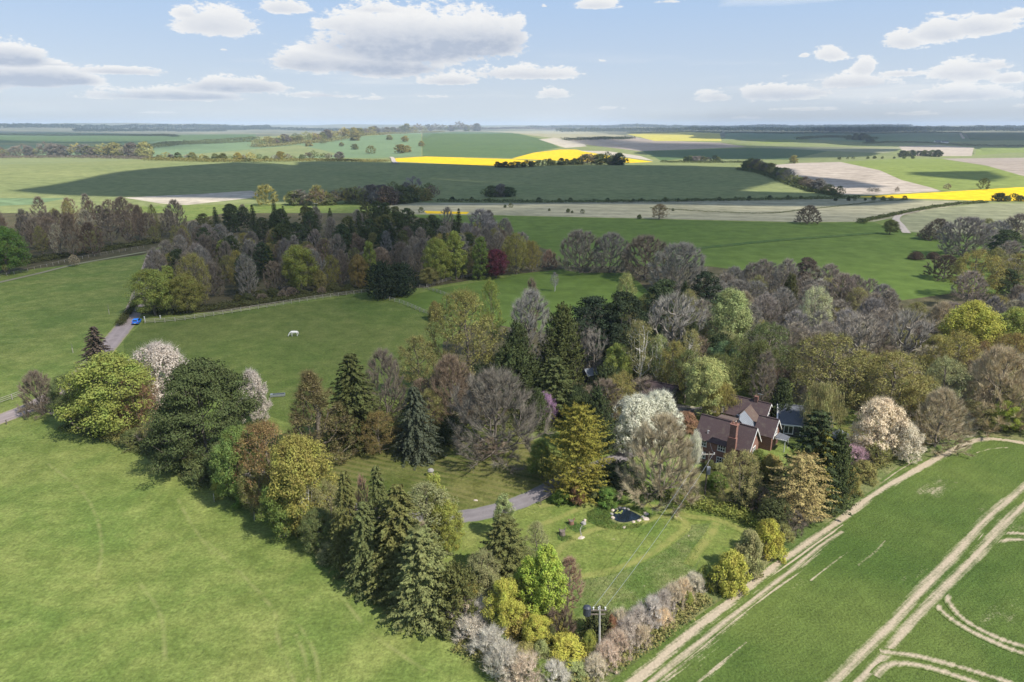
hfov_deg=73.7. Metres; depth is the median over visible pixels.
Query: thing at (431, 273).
leafy tree
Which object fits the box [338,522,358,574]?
budding tree
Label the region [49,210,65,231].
bare tree
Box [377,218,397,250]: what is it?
pine tree
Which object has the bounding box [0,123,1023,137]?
ground
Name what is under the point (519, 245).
budding tree
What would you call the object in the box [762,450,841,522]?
golden conifer tree
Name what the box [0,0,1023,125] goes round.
sky
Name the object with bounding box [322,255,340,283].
budding tree
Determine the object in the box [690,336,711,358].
tall bare tree
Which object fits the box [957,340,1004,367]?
budding tree
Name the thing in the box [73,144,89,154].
field tree
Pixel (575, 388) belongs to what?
yew tree
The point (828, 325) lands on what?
bare tree
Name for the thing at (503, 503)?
upright tree
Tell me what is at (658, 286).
pine tree
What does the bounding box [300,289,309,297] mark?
shrub
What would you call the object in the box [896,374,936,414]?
budding tree
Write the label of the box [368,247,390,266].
bare tree
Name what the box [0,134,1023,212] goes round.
hill ground
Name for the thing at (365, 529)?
spruce tree
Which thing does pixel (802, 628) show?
wheat field
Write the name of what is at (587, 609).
utility pole
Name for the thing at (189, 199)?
chalky field
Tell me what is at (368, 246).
upright tree
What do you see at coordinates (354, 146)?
field tree
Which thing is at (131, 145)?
field tree
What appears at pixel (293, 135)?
field bare tree
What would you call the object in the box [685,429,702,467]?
willow tree
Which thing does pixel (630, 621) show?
blackthorn bush
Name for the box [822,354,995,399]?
undergrowth
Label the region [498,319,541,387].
cypress tree
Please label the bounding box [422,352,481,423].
twiggy tree
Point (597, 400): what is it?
cypress tree
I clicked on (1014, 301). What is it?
twiggy tree
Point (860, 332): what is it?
pale bare tree
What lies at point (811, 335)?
twiggy tree
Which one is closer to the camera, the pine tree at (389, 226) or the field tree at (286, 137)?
the pine tree at (389, 226)
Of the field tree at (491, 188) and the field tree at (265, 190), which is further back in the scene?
the field tree at (491, 188)
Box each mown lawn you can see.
[311,426,566,510]
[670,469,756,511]
[837,426,893,452]
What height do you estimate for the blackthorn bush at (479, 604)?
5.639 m
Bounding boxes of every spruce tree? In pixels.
[321,353,394,457]
[322,471,356,581]
[340,501,392,605]
[356,483,442,605]
[367,465,391,552]
[391,386,449,470]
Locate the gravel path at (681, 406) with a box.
[673,403,708,415]
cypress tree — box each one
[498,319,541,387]
[512,374,537,412]
[525,386,553,430]
[534,301,588,387]
[537,402,615,503]
[559,395,588,448]
[569,384,617,456]
[624,328,648,380]
[677,279,689,315]
[682,320,701,356]
[768,376,794,417]
[817,427,860,513]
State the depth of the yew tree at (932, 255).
295.34 m
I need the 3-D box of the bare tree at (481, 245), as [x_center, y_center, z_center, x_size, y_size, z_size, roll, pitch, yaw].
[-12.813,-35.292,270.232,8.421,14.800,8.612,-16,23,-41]
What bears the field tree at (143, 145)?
on the young barley field at (185, 149)
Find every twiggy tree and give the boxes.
[15,368,60,418]
[144,253,170,277]
[172,251,203,291]
[174,228,193,252]
[191,225,207,246]
[195,234,219,263]
[202,261,224,295]
[215,240,235,276]
[242,231,260,257]
[278,248,293,281]
[333,249,352,283]
[390,241,412,269]
[397,227,417,261]
[413,236,433,272]
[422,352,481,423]
[478,226,492,248]
[478,243,496,270]
[484,210,495,236]
[558,228,606,273]
[593,231,630,273]
[614,410,703,520]
[620,234,670,281]
[646,241,707,292]
[721,265,745,283]
[726,278,756,308]
[737,290,753,319]
[739,262,769,295]
[752,258,774,291]
[794,204,822,223]
[794,297,826,328]
[794,330,843,375]
[797,275,814,300]
[837,273,869,306]
[846,321,874,352]
[856,296,890,339]
[868,283,894,311]
[878,287,904,323]
[901,318,938,354]
[905,386,977,456]
[906,317,937,348]
[917,300,954,332]
[919,218,953,239]
[919,254,963,281]
[934,319,958,348]
[935,215,999,255]
[951,343,1023,438]
[985,294,1006,315]
[990,212,1023,244]
[997,298,1023,324]
[1002,284,1023,313]
[1016,293,1023,307]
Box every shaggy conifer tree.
[372,550,417,616]
[380,524,459,636]
[473,513,534,593]
[529,356,574,420]
[767,409,851,515]
[800,429,841,513]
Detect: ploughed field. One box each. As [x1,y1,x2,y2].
[567,136,743,150]
[772,162,939,194]
[899,145,973,155]
[947,158,1023,175]
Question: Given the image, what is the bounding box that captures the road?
[0,250,160,424]
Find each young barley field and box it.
[0,139,265,157]
[0,198,64,205]
[256,133,420,157]
[725,133,970,142]
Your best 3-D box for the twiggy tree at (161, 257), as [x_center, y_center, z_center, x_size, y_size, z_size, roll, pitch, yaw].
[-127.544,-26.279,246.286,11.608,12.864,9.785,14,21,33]
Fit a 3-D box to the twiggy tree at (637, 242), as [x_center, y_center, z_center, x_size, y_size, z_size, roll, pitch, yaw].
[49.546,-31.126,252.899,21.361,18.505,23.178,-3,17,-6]
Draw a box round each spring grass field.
[752,139,810,143]
[843,159,1023,190]
[975,147,1023,154]
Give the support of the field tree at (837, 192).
on the hill pasture at (97, 181)
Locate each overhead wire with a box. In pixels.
[594,454,701,605]
[606,455,712,605]
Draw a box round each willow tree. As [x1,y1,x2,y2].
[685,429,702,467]
[704,381,741,415]
[791,379,806,404]
[798,380,850,432]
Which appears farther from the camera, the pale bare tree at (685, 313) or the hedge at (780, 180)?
the hedge at (780, 180)
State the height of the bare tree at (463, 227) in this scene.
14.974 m
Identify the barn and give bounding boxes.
[641,379,679,406]
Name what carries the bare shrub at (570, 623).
on the ground at (62, 619)
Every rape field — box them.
[395,156,535,165]
[425,211,468,213]
[512,150,650,162]
[628,132,720,140]
[862,187,1023,200]
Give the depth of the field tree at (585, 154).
998.00 m
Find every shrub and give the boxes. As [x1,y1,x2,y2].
[36,392,63,410]
[80,415,99,431]
[99,415,140,444]
[116,427,146,452]
[136,420,164,446]
[154,427,201,456]
[168,436,210,472]
[176,453,212,483]
[209,474,230,500]
[231,478,263,508]
[240,292,255,301]
[251,290,260,297]
[255,294,269,300]
[257,290,266,297]
[266,287,279,296]
[277,290,288,298]
[285,287,297,295]
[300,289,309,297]
[303,526,324,550]
[313,534,345,566]
[316,287,326,295]
[319,498,336,526]
[325,284,335,292]
[334,287,347,294]
[335,554,363,579]
[344,284,353,291]
[423,595,448,625]
[426,300,443,321]
[467,580,478,594]
[471,435,506,461]
[476,563,500,604]
[484,609,512,645]
[503,594,539,643]
[509,640,542,670]
[520,659,555,681]
[534,639,551,661]
[542,250,557,267]
[543,624,558,648]
[544,603,582,651]
[544,629,589,677]
[546,607,567,632]
[548,490,572,506]
[564,654,588,681]
[569,486,585,504]
[582,628,597,658]
[584,478,607,502]
[594,486,621,509]
[605,613,617,636]
[631,374,662,398]
[677,410,698,436]
[678,590,695,607]
[696,564,717,591]
[700,459,715,474]
[704,472,727,491]
[704,575,720,594]
[706,548,751,599]
[710,462,727,475]
[732,527,766,580]
[741,449,765,477]
[746,485,773,510]
[755,517,788,563]
[756,453,787,486]
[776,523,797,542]
[781,509,808,537]
[791,499,822,525]
[844,466,864,500]
[853,459,878,486]
[859,440,892,468]
[915,227,936,240]
[927,407,984,438]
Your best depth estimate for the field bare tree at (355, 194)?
544.75 m
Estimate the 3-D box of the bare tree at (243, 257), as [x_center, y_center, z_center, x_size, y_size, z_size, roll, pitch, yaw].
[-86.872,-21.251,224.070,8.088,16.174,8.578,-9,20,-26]
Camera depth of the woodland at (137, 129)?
6514.76 m
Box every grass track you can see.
[0,251,144,282]
[656,232,877,252]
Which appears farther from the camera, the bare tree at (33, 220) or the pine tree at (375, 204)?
the pine tree at (375, 204)
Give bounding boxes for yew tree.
[362,259,397,300]
[387,261,419,296]
[391,412,415,440]
[428,559,486,641]
[436,414,469,446]
[467,361,491,396]
[483,340,543,411]
[561,389,591,419]
[562,383,589,406]
[579,605,614,640]
[586,363,627,409]
[588,458,640,492]
[623,311,641,328]
[642,325,669,350]
[646,340,671,376]
[700,331,730,364]
[727,475,774,512]
[754,495,794,533]
[779,271,798,313]
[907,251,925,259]
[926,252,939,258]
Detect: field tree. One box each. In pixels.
[6,146,22,155]
[22,146,36,154]
[42,143,60,155]
[53,144,67,156]
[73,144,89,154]
[80,145,93,155]
[86,147,101,154]
[98,146,114,154]
[104,142,124,155]
[123,142,138,156]
[134,141,154,156]
[172,152,181,157]
[187,152,197,158]
[211,153,217,158]
[218,153,227,158]
[233,152,243,159]
[252,183,278,204]
[275,151,286,158]
[281,134,291,142]
[285,190,305,205]
[290,189,310,204]
[300,195,311,204]
[305,140,312,145]
[309,184,328,204]
[318,132,327,138]
[319,129,332,138]
[321,192,336,205]
[334,151,344,158]
[340,187,357,203]
[350,132,360,140]
[350,144,358,149]
[354,191,371,204]
[355,191,374,202]
[361,184,377,192]
[365,145,375,153]
[367,126,376,132]
[375,185,399,204]
[393,144,406,152]
[394,185,411,203]
[399,186,419,202]
[400,136,408,141]
[401,123,411,131]
[404,145,410,151]
[405,184,423,199]
[419,188,434,200]
[423,124,433,130]
[447,125,454,130]
[472,123,481,130]
[484,185,497,196]
[493,183,505,196]
[502,187,516,196]
[507,162,514,167]
[546,158,553,165]
[557,158,565,164]
[571,158,578,164]
[580,153,593,163]
[591,153,605,164]
[603,156,613,164]
[610,152,625,164]
[744,158,753,167]
[747,159,758,168]
[749,159,763,169]
[763,163,775,173]
[777,167,792,178]
[779,169,795,179]
[789,155,798,162]
[798,176,808,183]
[809,178,824,188]
[814,180,828,191]
[823,184,836,191]
[826,188,836,194]
[835,186,845,195]
[857,133,866,139]
[897,150,909,156]
[910,150,916,155]
[920,150,927,155]
[927,150,936,156]
[933,149,943,156]
[976,177,989,188]
[991,192,1006,201]
[1009,193,1020,200]
[1017,195,1023,200]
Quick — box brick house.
[695,393,789,473]
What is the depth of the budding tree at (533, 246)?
266.70 m
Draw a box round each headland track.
[610,524,844,681]
[621,436,1023,681]
[659,540,835,681]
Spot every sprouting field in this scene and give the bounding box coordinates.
[759,147,899,152]
[900,203,1023,233]
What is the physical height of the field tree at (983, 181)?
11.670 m
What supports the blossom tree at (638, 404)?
on the ground at (62, 619)
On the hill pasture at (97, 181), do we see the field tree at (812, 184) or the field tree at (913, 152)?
the field tree at (812, 184)
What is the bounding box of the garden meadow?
[460,490,757,635]
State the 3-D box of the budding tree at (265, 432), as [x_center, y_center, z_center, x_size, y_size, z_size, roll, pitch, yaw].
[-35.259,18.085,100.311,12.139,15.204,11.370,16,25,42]
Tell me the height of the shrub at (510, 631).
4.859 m
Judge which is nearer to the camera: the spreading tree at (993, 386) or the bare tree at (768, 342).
the spreading tree at (993, 386)
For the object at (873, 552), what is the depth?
91.98 m
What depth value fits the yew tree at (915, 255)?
293.86 m
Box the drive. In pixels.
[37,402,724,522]
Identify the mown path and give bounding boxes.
[526,505,592,528]
[537,501,746,532]
[547,513,690,579]
[682,521,721,566]
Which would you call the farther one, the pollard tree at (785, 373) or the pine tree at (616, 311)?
the pine tree at (616, 311)
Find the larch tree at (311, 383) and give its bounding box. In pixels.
[281,367,371,468]
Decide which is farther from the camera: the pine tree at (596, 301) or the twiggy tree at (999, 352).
the pine tree at (596, 301)
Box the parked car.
[131,318,141,324]
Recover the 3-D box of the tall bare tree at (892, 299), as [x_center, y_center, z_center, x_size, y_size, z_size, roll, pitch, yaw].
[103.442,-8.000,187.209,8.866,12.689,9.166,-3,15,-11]
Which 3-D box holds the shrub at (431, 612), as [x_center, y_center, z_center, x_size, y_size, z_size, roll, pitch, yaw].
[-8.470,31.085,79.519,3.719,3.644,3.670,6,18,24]
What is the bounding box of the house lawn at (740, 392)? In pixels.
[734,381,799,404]
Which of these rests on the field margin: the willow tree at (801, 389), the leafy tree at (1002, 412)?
the leafy tree at (1002, 412)
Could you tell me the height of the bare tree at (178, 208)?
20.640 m
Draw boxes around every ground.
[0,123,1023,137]
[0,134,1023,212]
[0,199,1022,681]
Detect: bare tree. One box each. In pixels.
[0,215,13,246]
[11,143,31,153]
[13,215,31,243]
[15,207,35,245]
[19,216,48,249]
[29,196,47,224]
[34,215,61,252]
[35,140,51,153]
[36,210,53,247]
[40,212,63,244]
[48,223,68,253]
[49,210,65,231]
[59,211,77,238]
[59,214,81,257]
[60,197,81,221]
[64,145,78,153]
[67,143,81,153]
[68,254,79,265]
[76,209,93,238]
[76,222,104,255]
[80,193,95,219]
[82,199,99,218]
[88,205,111,235]
[92,143,107,153]
[96,208,120,244]
[98,199,117,227]
[108,199,130,224]
[111,195,130,230]
[117,145,134,154]
[118,208,137,241]
[125,203,139,232]
[130,205,146,240]
[132,204,147,238]
[138,211,157,238]
[141,247,166,282]
[158,240,174,261]
[159,208,176,236]
[164,199,187,233]
[171,234,188,266]
[175,235,189,251]
[185,256,208,293]
[186,221,197,242]
[188,243,205,256]
[193,245,209,261]
[197,224,219,251]
[198,248,216,281]
[211,224,227,239]
[214,225,227,247]
[226,232,241,256]
[233,253,257,295]
[238,204,249,221]
[239,239,261,270]
[246,152,256,158]
[251,139,262,144]
[262,260,285,288]
[265,228,278,257]
[272,240,289,267]
[277,238,289,265]
[279,253,298,286]
[290,235,301,247]
[291,133,302,139]
[300,244,323,273]
[301,131,311,139]
[301,248,327,287]
[303,193,320,202]
[306,229,322,254]
[307,187,328,202]
[309,206,322,227]
[315,238,332,266]
[321,216,336,243]
[328,234,346,269]
[329,191,342,201]
[332,188,350,200]
[338,188,358,201]
[339,127,349,134]
[346,232,360,251]
[347,185,365,199]
[350,209,364,226]
[350,236,369,259]
[353,474,369,522]
[358,251,370,278]
[363,345,407,425]
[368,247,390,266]
[369,191,387,200]
[371,247,391,275]
[379,187,400,201]
[380,230,393,261]
[382,221,397,249]
[386,181,397,189]
[399,245,415,276]
[402,176,422,188]
[407,236,421,266]
[408,378,437,403]
[413,226,430,256]
[414,187,429,197]
[420,182,436,190]
[423,185,439,196]
[436,225,447,238]
[440,206,453,234]
[453,121,464,128]
[453,234,470,260]
[459,223,471,233]
[464,208,498,242]
[470,225,480,245]
[470,382,507,421]
[471,235,488,261]
[480,187,490,194]
[485,223,499,237]
[488,231,506,265]
[495,229,510,256]
[496,217,513,243]
[505,222,513,242]
[508,285,553,359]
[511,232,528,255]
[521,277,540,333]
[552,555,585,610]
[569,324,594,372]
[581,325,608,370]
[581,377,622,419]
[582,305,605,344]
[602,151,612,161]
[647,291,708,364]
[688,298,715,343]
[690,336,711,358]
[706,280,729,301]
[710,272,739,294]
[735,303,763,357]
[741,329,786,369]
[744,280,768,306]
[748,296,781,326]
[748,348,777,401]
[749,292,782,336]
[757,261,780,285]
[767,291,796,323]
[768,287,797,325]
[769,258,800,301]
[774,269,791,297]
[774,309,817,353]
[774,322,814,367]
[795,279,817,303]
[796,284,820,319]
[800,264,821,279]
[806,310,832,356]
[810,320,842,358]
[812,262,844,295]
[812,278,836,303]
[821,299,858,332]
[825,272,862,308]
[826,308,861,356]
[829,311,886,375]
[831,366,867,405]
[854,278,878,299]
[855,325,895,359]
[859,292,889,326]
[863,307,898,348]
[873,345,906,373]
[873,360,924,399]
[876,290,901,333]
[881,307,935,355]
[909,345,950,373]
[927,329,966,356]
[934,301,965,331]
[940,376,989,415]
[949,270,991,305]
[953,357,996,396]
[978,219,1011,249]
[992,240,1023,265]
[994,258,1023,282]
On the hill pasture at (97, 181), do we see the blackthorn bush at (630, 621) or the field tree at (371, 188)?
the field tree at (371, 188)
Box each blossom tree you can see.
[115,338,192,411]
[238,366,273,422]
[533,391,557,422]
[607,390,661,452]
[632,387,686,438]
[846,395,911,456]
[880,417,927,463]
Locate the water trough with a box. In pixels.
[270,393,284,396]
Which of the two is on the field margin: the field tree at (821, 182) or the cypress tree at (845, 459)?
the cypress tree at (845, 459)
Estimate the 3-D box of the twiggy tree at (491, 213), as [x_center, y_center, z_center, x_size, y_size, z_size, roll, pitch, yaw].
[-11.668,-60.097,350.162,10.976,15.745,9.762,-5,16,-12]
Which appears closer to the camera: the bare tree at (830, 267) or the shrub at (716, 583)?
the shrub at (716, 583)
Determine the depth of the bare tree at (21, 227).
335.13 m
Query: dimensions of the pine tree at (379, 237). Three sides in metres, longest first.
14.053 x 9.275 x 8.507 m
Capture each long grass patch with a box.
[564,521,585,532]
[587,508,647,527]
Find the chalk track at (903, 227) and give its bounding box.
[892,210,918,232]
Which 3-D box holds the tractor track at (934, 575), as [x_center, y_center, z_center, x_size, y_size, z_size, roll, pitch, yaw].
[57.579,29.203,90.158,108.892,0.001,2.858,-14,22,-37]
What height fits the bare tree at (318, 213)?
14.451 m
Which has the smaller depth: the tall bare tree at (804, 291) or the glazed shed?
the glazed shed
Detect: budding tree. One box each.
[32,225,48,253]
[49,208,60,223]
[62,199,75,221]
[69,393,98,423]
[89,225,102,239]
[115,376,158,427]
[135,405,188,444]
[147,226,161,241]
[148,204,158,225]
[154,221,166,235]
[165,252,173,268]
[168,224,178,247]
[175,251,212,304]
[176,225,190,245]
[216,254,233,282]
[225,249,247,284]
[227,418,289,509]
[236,456,271,516]
[238,233,248,251]
[266,242,281,263]
[267,228,281,252]
[300,241,314,259]
[307,479,350,527]
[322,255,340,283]
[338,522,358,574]
[345,247,359,272]
[357,410,403,455]
[362,232,380,257]
[389,334,443,393]
[395,479,458,544]
[419,387,444,425]
[424,285,508,390]
[463,548,502,590]
[464,246,481,272]
[476,277,505,356]
[489,228,498,244]
[501,232,529,273]
[506,239,523,267]
[523,240,537,265]
[523,240,541,271]
[523,520,550,567]
[605,370,638,420]
[615,271,638,319]
[621,325,653,361]
[622,297,655,326]
[638,293,657,324]
[651,204,668,218]
[652,290,674,328]
[653,340,690,393]
[668,348,703,403]
[674,312,705,349]
[695,304,712,335]
[698,351,743,394]
[699,320,717,345]
[708,330,741,351]
[712,449,763,506]
[723,334,755,391]
[724,307,740,333]
[737,338,782,396]
[739,321,797,383]
[750,274,768,295]
[776,267,797,286]
[778,323,803,349]
[783,331,881,409]
[797,286,834,337]
[817,276,840,299]
[827,307,850,334]
[840,349,880,390]
[843,349,940,420]
[845,286,869,314]
[859,368,906,406]
[869,351,907,390]
[884,329,919,356]
[889,386,942,430]
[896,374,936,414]
[899,354,941,387]
[900,301,931,328]
[913,333,960,368]
[919,330,992,388]
[919,354,977,414]
[927,363,964,400]
[946,247,1008,298]
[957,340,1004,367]
[961,401,1002,429]
[977,218,995,240]
[982,331,1023,377]
[983,247,1009,273]
[985,294,1012,308]
[986,252,1023,291]
[989,332,1022,365]
[993,385,1023,426]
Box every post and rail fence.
[1,391,24,401]
[6,246,143,273]
[144,289,365,321]
[387,296,445,315]
[419,285,459,297]
[426,266,538,285]
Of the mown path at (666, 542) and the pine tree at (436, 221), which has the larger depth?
the pine tree at (436, 221)
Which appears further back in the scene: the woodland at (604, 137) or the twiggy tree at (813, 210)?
the woodland at (604, 137)
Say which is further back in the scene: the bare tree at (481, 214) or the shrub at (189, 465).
the bare tree at (481, 214)
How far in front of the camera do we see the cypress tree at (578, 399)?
120.84 m
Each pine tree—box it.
[138,357,268,489]
[166,248,188,277]
[195,227,213,253]
[196,213,213,231]
[209,229,224,249]
[219,235,241,260]
[221,203,240,226]
[223,208,239,235]
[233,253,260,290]
[236,206,250,232]
[242,241,259,265]
[252,242,274,277]
[253,217,270,241]
[268,209,291,232]
[271,223,296,253]
[277,219,293,240]
[288,222,306,245]
[298,205,312,230]
[301,207,317,226]
[302,211,320,235]
[331,224,349,246]
[332,224,353,259]
[340,215,356,233]
[357,227,374,252]
[359,201,372,223]
[359,219,378,245]
[368,200,382,223]
[369,208,382,226]
[373,232,392,260]
[377,214,397,242]
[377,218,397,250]
[381,202,392,213]
[388,206,402,229]
[391,212,406,238]
[395,230,412,260]
[398,208,416,231]
[410,218,433,243]
[424,214,439,235]
[427,217,444,238]
[459,231,475,258]
[464,233,475,257]
[569,296,624,366]
[596,290,650,360]
[639,278,688,341]
[688,271,724,316]
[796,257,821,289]
[984,229,1023,256]
[996,268,1020,296]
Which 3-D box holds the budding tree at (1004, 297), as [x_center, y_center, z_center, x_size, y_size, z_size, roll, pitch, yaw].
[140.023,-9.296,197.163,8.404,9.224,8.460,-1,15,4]
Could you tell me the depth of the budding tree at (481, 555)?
82.56 m
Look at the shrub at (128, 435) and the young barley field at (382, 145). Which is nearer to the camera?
the shrub at (128, 435)
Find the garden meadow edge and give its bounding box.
[565,523,709,619]
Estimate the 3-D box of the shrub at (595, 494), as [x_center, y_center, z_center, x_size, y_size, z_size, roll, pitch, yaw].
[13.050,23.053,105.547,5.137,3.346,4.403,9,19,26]
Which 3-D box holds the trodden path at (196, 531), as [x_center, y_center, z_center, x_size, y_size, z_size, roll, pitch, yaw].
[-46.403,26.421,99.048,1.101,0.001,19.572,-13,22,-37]
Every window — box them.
[700,440,706,446]
[716,456,724,463]
[717,445,725,452]
[783,425,793,434]
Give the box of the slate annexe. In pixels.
[776,403,832,436]
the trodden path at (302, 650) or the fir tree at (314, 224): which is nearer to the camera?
the trodden path at (302, 650)
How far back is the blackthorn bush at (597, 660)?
70.82 m
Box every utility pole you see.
[583,604,606,653]
[702,452,714,493]
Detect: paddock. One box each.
[124,294,442,424]
[395,273,663,334]
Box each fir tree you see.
[75,326,118,386]
[211,207,222,233]
[247,205,262,237]
[266,216,277,245]
[272,199,275,211]
[306,229,317,247]
[311,221,321,242]
[323,208,333,238]
[348,219,357,252]
[354,210,364,234]
[440,233,449,265]
[450,219,457,247]
[455,208,462,234]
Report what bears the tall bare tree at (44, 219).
on the woodland floor at (10, 217)
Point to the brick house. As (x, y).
(751, 425)
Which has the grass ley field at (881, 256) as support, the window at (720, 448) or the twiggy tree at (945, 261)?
the twiggy tree at (945, 261)
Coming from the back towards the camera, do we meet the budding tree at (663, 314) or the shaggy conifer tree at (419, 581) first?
the budding tree at (663, 314)
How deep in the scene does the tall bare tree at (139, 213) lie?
345.97 m
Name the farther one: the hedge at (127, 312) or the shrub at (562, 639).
the hedge at (127, 312)
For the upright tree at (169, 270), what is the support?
on the woodland floor at (228, 293)
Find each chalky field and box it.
[125,191,257,204]
[539,138,585,147]
[584,151,652,160]
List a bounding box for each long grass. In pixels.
[557,534,575,541]
[566,521,585,531]
[572,524,707,611]
[587,506,644,528]
[609,459,903,679]
[628,505,645,514]
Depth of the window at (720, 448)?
114.05 m
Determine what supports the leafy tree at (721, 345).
on the ground at (62, 619)
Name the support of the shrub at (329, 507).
on the ground at (62, 619)
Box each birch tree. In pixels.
[295,481,320,526]
[550,272,558,290]
[621,320,660,390]
[624,313,637,352]
[645,332,671,380]
[676,328,705,377]
[679,289,697,320]
[679,290,699,312]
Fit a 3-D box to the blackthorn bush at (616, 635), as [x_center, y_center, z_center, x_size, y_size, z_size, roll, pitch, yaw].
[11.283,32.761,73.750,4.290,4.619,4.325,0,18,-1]
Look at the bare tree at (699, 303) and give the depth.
173.30 m
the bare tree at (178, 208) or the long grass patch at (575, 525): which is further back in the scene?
the bare tree at (178, 208)
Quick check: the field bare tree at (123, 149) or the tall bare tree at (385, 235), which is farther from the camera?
the field bare tree at (123, 149)
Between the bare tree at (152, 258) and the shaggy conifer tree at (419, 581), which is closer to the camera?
the shaggy conifer tree at (419, 581)
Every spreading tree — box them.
[446,362,556,475]
[967,372,1014,414]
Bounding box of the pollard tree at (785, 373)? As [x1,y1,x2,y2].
[762,365,800,401]
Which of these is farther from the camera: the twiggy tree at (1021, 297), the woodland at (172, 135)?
the woodland at (172, 135)
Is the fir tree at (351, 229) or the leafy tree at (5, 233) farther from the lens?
the fir tree at (351, 229)
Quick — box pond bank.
[610,508,642,522]
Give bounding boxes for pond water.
[613,508,640,521]
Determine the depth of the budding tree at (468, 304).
142.19 m
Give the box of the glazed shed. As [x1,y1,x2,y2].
[581,367,598,383]
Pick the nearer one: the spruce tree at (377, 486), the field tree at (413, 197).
the spruce tree at (377, 486)
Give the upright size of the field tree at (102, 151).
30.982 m
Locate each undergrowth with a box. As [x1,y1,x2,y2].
[8,238,160,263]
[57,419,454,640]
[134,285,366,314]
[365,365,759,439]
[450,578,716,681]
[791,418,1022,524]
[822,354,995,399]
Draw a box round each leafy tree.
[0,226,32,273]
[45,373,85,423]
[47,350,159,437]
[121,268,175,315]
[164,273,205,312]
[205,443,241,483]
[208,424,265,501]
[254,477,312,542]
[264,432,339,535]
[280,244,319,292]
[296,506,338,552]
[308,270,326,289]
[347,254,368,287]
[419,267,440,285]
[420,236,452,281]
[426,499,465,554]
[452,259,465,276]
[479,248,510,277]
[479,576,525,637]
[511,567,530,597]
[521,612,553,643]
[525,437,557,477]
[603,343,633,385]
[681,356,732,415]
[703,286,753,345]
[706,340,742,387]
[881,219,899,234]
[936,299,1006,356]
[987,399,1022,430]
[993,306,1023,350]
[1010,403,1023,431]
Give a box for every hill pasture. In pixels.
[0,157,1023,206]
[179,145,334,157]
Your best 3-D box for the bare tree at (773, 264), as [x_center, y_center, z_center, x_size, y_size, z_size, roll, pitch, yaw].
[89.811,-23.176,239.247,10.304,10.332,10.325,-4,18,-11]
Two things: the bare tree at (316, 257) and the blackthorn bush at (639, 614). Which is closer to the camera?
the blackthorn bush at (639, 614)
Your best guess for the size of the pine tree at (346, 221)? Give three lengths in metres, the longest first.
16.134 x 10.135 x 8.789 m
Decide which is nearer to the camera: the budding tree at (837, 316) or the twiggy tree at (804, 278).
the budding tree at (837, 316)
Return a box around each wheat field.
[0,132,255,142]
[422,132,559,157]
[643,148,825,159]
[686,441,1023,681]
[966,133,1023,139]
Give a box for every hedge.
[113,295,139,325]
[435,195,859,202]
[604,477,673,502]
[650,199,907,213]
[660,488,764,529]
[735,167,839,194]
[856,199,989,222]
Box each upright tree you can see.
[160,265,176,294]
[215,239,233,263]
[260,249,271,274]
[318,238,329,259]
[362,241,377,286]
[420,473,446,542]
[445,230,467,279]
[471,236,490,279]
[492,492,516,534]
[514,555,549,631]
[530,543,570,623]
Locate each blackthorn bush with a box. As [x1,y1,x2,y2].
[445,593,477,632]
[450,611,489,650]
[464,622,512,669]
[465,593,491,632]
[480,637,522,681]
[498,647,545,681]
[532,656,573,681]
[583,650,608,681]
[593,638,625,673]
[601,626,633,662]
[609,607,629,629]
[615,614,643,653]
[624,601,655,637]
[633,622,655,652]
[636,595,665,628]
[647,587,676,623]
[651,605,676,630]
[659,581,685,612]
[673,574,695,606]
[686,570,707,596]
[847,442,872,465]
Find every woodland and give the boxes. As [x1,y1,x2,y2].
[0,123,269,128]
[0,133,180,136]
[0,154,153,158]
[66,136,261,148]
[72,127,226,131]
[141,156,389,161]
[164,139,261,144]
[222,126,399,130]
[247,131,444,146]
[412,126,572,129]
[525,123,1023,128]
[554,125,924,131]
[563,136,635,140]
[628,131,721,132]
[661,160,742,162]
[724,131,961,133]
[794,135,879,138]
[806,126,1023,131]
[862,141,1023,146]
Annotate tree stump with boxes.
[559,528,565,535]
[568,518,574,524]
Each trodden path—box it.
[45,463,104,586]
[130,574,168,661]
[173,495,215,554]
[207,540,297,681]
[292,633,312,681]
[296,622,322,681]
[339,596,428,672]
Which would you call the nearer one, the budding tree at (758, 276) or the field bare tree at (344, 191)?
the budding tree at (758, 276)
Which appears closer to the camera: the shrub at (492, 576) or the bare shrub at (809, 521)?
the shrub at (492, 576)
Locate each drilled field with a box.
[386,199,962,221]
[482,131,623,138]
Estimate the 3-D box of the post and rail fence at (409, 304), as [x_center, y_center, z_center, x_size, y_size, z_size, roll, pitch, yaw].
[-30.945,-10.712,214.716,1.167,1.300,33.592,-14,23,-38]
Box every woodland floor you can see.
[0,213,179,272]
[142,213,563,313]
[429,266,1021,438]
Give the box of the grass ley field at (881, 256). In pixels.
[411,215,1023,299]
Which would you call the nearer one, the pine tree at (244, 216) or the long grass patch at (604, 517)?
the long grass patch at (604, 517)
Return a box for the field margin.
[589,427,1023,681]

